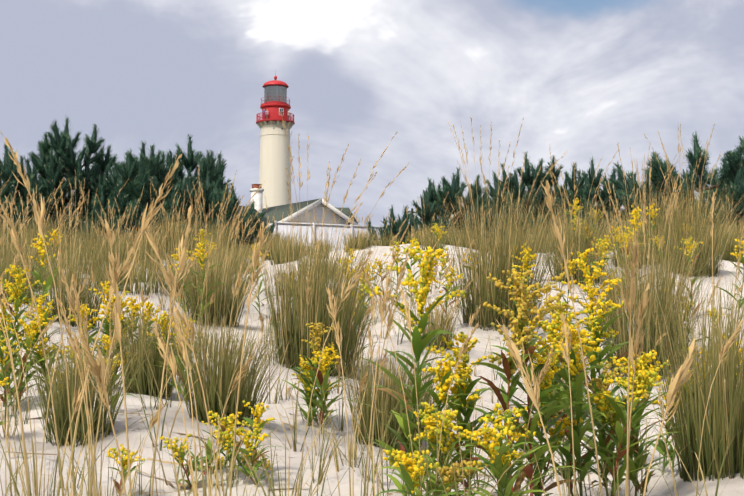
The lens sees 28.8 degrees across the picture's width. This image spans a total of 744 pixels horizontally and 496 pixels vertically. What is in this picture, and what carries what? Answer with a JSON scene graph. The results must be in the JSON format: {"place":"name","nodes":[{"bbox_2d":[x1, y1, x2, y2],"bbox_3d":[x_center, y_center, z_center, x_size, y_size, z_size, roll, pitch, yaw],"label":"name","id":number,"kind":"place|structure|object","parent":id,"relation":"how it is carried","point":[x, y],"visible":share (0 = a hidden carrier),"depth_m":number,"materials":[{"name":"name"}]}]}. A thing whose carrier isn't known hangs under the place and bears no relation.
{"place":"outdoors","nodes":[
{"label":"outdoors","id":0,"kind":"place"},
{"bbox_2d":[269,198,358,224],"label":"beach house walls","id":1,"kind":"structure","parent":0,"point":[320,207],"depth_m":90.40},
{"bbox_2d":[234,198,357,223],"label":"roof","id":2,"kind":"structure","parent":1,"relation":"on","point":[281,211],"depth_m":91.26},
{"bbox_2d":[250,184,263,212],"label":"chimney","id":3,"kind":"object","parent":2,"relation":"on","point":[258,198],"visible":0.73,"depth_m":92.72,"materials":[{"name":"white paint"}]},
{"bbox_2d":[0,244,743,495],"bbox_3d":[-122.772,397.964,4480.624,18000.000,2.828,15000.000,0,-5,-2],"label":"dune","id":4,"kind":"structure","parent":0,"point":[734,486],"depth_m":6.05,"materials":[{"name":"beige sand"}]},
{"bbox_2d":[256,73,294,207],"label":"lighthouse","id":5,"kind":"object","parent":4,"relation":"on","point":[275,162],"visible":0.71,"depth_m":225.90,"materials":[{"name":"paint"}]},
{"bbox_2d":[254,221,399,252],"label":"house wall","id":6,"kind":"structure","parent":4,"relation":"on","point":[280,228],"depth_m":85.37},
{"bbox_2d":[0,198,743,495],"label":"goldenrod","id":7,"kind":"object","parent":4,"relation":"on","point":[560,399],"depth_m":4.45,"materials":[{"name":"yellow plant"}]},
{"bbox_2d":[0,176,743,495],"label":"beach grass","id":8,"kind":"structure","parent":4,"relation":"on","point":[722,448],"depth_m":7.46,"materials":[{"name":"green plant"}]},
{"bbox_2d":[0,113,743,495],"bbox_3d":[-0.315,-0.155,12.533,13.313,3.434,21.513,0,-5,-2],"label":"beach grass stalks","id":9,"kind":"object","parent":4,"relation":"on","point":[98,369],"visible":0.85,"depth_m":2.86,"materials":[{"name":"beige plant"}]},
{"bbox_2d":[0,115,743,257],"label":"pine trees","id":10,"kind":"object","parent":4,"relation":"on","point":[134,170],"depth_m":25.61,"materials":[{"name":"green plant"}]},
{"bbox_2d":[0,0,743,227],"label":"sky","id":11,"kind":"structure","parent":0,"point":[585,78],"materials":[{"name":"grey"}]}
]}

